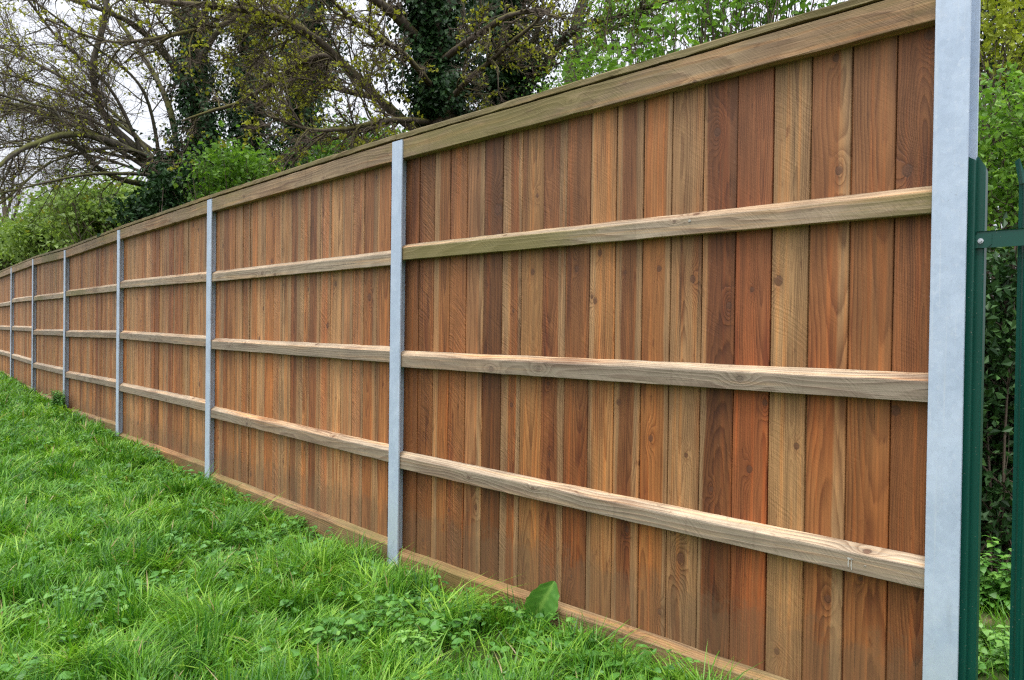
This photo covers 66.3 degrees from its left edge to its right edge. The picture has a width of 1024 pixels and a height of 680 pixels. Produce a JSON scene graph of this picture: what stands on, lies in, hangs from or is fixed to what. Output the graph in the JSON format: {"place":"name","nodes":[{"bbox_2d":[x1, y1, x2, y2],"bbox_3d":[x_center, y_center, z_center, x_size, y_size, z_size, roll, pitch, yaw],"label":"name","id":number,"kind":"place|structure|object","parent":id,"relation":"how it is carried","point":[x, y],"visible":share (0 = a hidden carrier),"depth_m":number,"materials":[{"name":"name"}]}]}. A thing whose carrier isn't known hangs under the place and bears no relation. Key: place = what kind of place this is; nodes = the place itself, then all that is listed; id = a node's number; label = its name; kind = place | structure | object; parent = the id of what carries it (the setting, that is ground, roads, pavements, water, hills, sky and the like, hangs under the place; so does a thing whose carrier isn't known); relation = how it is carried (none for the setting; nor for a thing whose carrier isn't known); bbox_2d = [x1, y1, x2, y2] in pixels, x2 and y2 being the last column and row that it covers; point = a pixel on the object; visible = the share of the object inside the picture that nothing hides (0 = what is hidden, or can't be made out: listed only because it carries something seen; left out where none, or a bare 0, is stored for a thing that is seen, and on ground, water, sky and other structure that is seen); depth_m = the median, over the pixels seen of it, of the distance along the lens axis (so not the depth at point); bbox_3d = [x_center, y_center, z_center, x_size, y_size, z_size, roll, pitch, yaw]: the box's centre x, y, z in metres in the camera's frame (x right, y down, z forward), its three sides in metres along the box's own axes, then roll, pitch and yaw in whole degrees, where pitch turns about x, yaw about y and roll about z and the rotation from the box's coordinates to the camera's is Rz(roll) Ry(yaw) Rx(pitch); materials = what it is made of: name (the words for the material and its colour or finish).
{"place":"outdoors","nodes":[
{"label":"outdoors","id":0,"kind":"place"},
{"bbox_2d":[0,370,1009,679],"bbox_3d":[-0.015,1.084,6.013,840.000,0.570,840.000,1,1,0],"label":"ground","id":1,"kind":"structure","parent":0,"point":[980,677],"depth_m":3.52,"materials":[{"name":"green plant"}]},
{"bbox_2d":[0,170,26,227],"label":"distant tree","id":2,"kind":"object","parent":1,"relation":"on","point":[5,209],"visible":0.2,"depth_m":37.93,"materials":[{"name":"green plant"}]},
{"bbox_2d":[0,208,31,270],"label":"hedge bush","id":3,"kind":"object","parent":1,"relation":"on","point":[5,264],"visible":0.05,"depth_m":24.36,"materials":[{"name":"green plant"}]},
{"bbox_2d":[0,179,83,265],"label":"hedge bush","id":4,"kind":"object","parent":1,"relation":"on","point":[26,241],"visible":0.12,"depth_m":21.10,"materials":[{"name":"green plant"}]},
{"bbox_2d":[50,389,65,408],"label":"weed plant","id":5,"kind":"object","parent":1,"relation":"on","point":[58,397],"visible":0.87,"depth_m":11.09,"materials":[{"name":"green plant"}]},
{"bbox_2d":[17,160,151,253],"bbox_3d":[-9.556,-1.958,19.074,5.117,5.390,3.519,1,1,0],"label":"hedge bush","id":6,"kind":"object","parent":1,"relation":"on","point":[94,217],"visible":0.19,"depth_m":18.27,"materials":[{"name":"green plant"}]},
{"bbox_2d":[0,0,252,244],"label":"bare tree","id":7,"kind":"object","parent":1,"relation":"on","point":[79,120],"visible":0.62,"depth_m":10.63,"materials":[{"name":"brown plant"}]},
{"bbox_2d":[132,445,167,463],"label":"weed plant","id":8,"kind":"object","parent":1,"relation":"on","point":[161,458],"visible":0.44,"depth_m":7.64,"materials":[{"name":"green plant"}]},
{"bbox_2d":[85,142,215,236],"bbox_3d":[-4.410,-0.753,10.023,1.620,3.698,1.763,1,1,0],"label":"ivy bush","id":9,"kind":"object","parent":1,"relation":"on","point":[147,205],"visible":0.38,"depth_m":9.84,"materials":[{"name":"green plant"}]},
{"bbox_2d":[152,108,291,204],"bbox_3d":[-3.623,-0.948,10.226,2.043,4.078,2.078,1,1,0],"label":"green bush","id":10,"kind":"object","parent":1,"relation":"on","point":[231,168],"visible":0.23,"depth_m":9.82,"materials":[{"name":"green plant"}]},
{"bbox_2d":[229,517,261,532],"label":"weed plant","id":11,"kind":"object","parent":1,"relation":"on","point":[250,525],"visible":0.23,"depth_m":5.29,"materials":[{"name":"green plant"}]},
{"bbox_2d":[206,0,296,173],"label":"ivy tree","id":12,"kind":"object","parent":1,"relation":"on","point":[234,131],"visible":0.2,"depth_m":12.32,"materials":[{"name":"green plant"}]},
{"bbox_2d":[174,0,378,170],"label":"ivy tree","id":13,"kind":"object","parent":1,"relation":"on","point":[307,113],"visible":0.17,"depth_m":11.44,"materials":[{"name":"green plant"}]},
{"bbox_2d":[273,625,305,647],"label":"weed plant","id":14,"kind":"object","parent":1,"relation":"on","point":[281,628],"visible":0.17,"depth_m":3.45,"materials":[{"name":"green plant"}]},
{"bbox_2d":[221,106,361,173],"bbox_3d":[-3.739,-1.496,13.529,3.025,4.950,2.333,1,1,-10],"label":"green bush","id":15,"kind":"object","parent":1,"relation":"on","point":[289,150],"visible":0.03,"depth_m":13.17,"materials":[{"name":"green plant"}]},
{"bbox_2d":[281,514,307,534],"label":"weed plant","id":16,"kind":"object","parent":1,"relation":"on","point":[297,516],"visible":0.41,"depth_m":5.35,"materials":[{"name":"green plant"}]},
{"bbox_2d":[7,0,598,175],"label":"budding tree","id":17,"kind":"object","parent":1,"relation":"on","point":[439,87],"visible":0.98,"depth_m":7.41,"materials":[{"name":"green plant"}]},
{"bbox_2d":[278,103,408,168],"bbox_3d":[-2.206,-1.106,11.097,2.199,4.350,2.213,1,1,0],"label":"green bush","id":18,"kind":"object","parent":1,"relation":"on","point":[318,155],"visible":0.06,"depth_m":10.65,"materials":[{"name":"green plant"}]},
{"bbox_2d":[0,377,718,679],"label":"weeds","id":19,"kind":"object","parent":1,"relation":"on","point":[434,624],"visible":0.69,"depth_m":3.68,"materials":[{"name":"green plant"}]},
{"bbox_2d":[383,589,444,616],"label":"weed plant","id":20,"kind":"object","parent":1,"relation":"on","point":[394,598],"visible":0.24,"depth_m":3.91,"materials":[{"name":"green plant"}]},
{"bbox_2d":[396,628,443,660],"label":"weed plant","id":21,"kind":"object","parent":1,"relation":"on","point":[419,640],"visible":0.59,"depth_m":3.29,"materials":[{"name":"green plant"}]},
{"bbox_2d":[0,0,980,679],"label":"timber fence","id":22,"kind":"object","parent":1,"relation":"on","point":[662,352],"visible":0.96,"depth_m":3.42,"materials":[{"name":"wood"}]},
{"bbox_2d":[333,0,690,111],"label":"ivy tree","id":23,"kind":"object","parent":1,"relation":"on","point":[515,79],"visible":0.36,"depth_m":8.91,"materials":[{"name":"green plant"}]},
{"bbox_2d":[514,581,559,629],"bbox_3d":[0.099,1.241,3.649,0.239,0.248,0.093,1,1,28],"label":"dock plant","id":24,"kind":"object","parent":1,"relation":"on","point":[546,596],"visible":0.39,"depth_m":3.65,"materials":[{"name":"green plant"}]},
{"bbox_2d":[516,0,691,95],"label":"hawthorn","id":25,"kind":"object","parent":1,"relation":"on","point":[581,47],"visible":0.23,"depth_m":8.11,"materials":[{"name":"green plant"}]},
{"bbox_2d":[564,0,786,82],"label":"bent tree","id":26,"kind":"object","parent":1,"relation":"on","point":[578,51],"visible":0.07,"depth_m":10.43,"materials":[{"name":"green plant"}]},
{"bbox_2d":[554,0,844,86],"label":"hawthorn","id":27,"kind":"object","parent":1,"relation":"on","point":[704,15],"visible":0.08,"depth_m":6.51,"materials":[{"name":"green plant"}]},
{"bbox_2d":[958,156,1023,679],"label":"palisade fence","id":28,"kind":"object","parent":1,"relation":"on","point":[981,239],"visible":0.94,"depth_m":2.45,"materials":[{"name":"green metal"}]},
{"bbox_2d":[978,620,1009,673],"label":"weed plant","id":29,"kind":"object","parent":1,"relation":"on","point":[985,637],"visible":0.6,"depth_m":3.34,"materials":[{"name":"green plant"}]},
{"bbox_2d":[979,534,1010,613],"bbox_3d":[2.504,1.230,4.112,0.334,0.380,0.333,1,1,43],"label":"weed plant","id":30,"kind":"object","parent":1,"relation":"on","point":[1001,583],"visible":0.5,"depth_m":4.04,"materials":[{"name":"green plant"}]},
{"bbox_2d":[980,211,1017,582],"bbox_3d":[3.107,0.401,4.620,2.238,2.335,1.501,1,1,0],"label":"ivy thicket","id":31,"kind":"object","parent":1,"relation":"on","point":[997,494],"visible":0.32,"depth_m":4.45,"materials":[{"name":"green plant"}]},
{"bbox_2d":[977,11,1023,454],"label":"hawthorn","id":32,"kind":"object","parent":1,"relation":"on","point":[1006,147],"visible":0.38,"depth_m":5.08,"materials":[{"name":"green plant"}]},
{"bbox_2d":[978,0,1023,227],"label":"dark evergreen","id":33,"kind":"object","parent":1,"relation":"on","point":[995,30],"visible":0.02,"depth_m":9.35,"materials":[{"name":"green plant"}]},
{"bbox_2d":[979,0,1023,438],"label":"field maple","id":34,"kind":"object","parent":1,"relation":"on","point":[1008,23],"visible":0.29,"depth_m":6.24,"materials":[{"name":"green plant"}]},
{"bbox_2d":[0,0,1019,281],"label":"sky","id":35,"kind":"structure","parent":0,"point":[142,125],"materials":[{"name":"white"}]}
]}

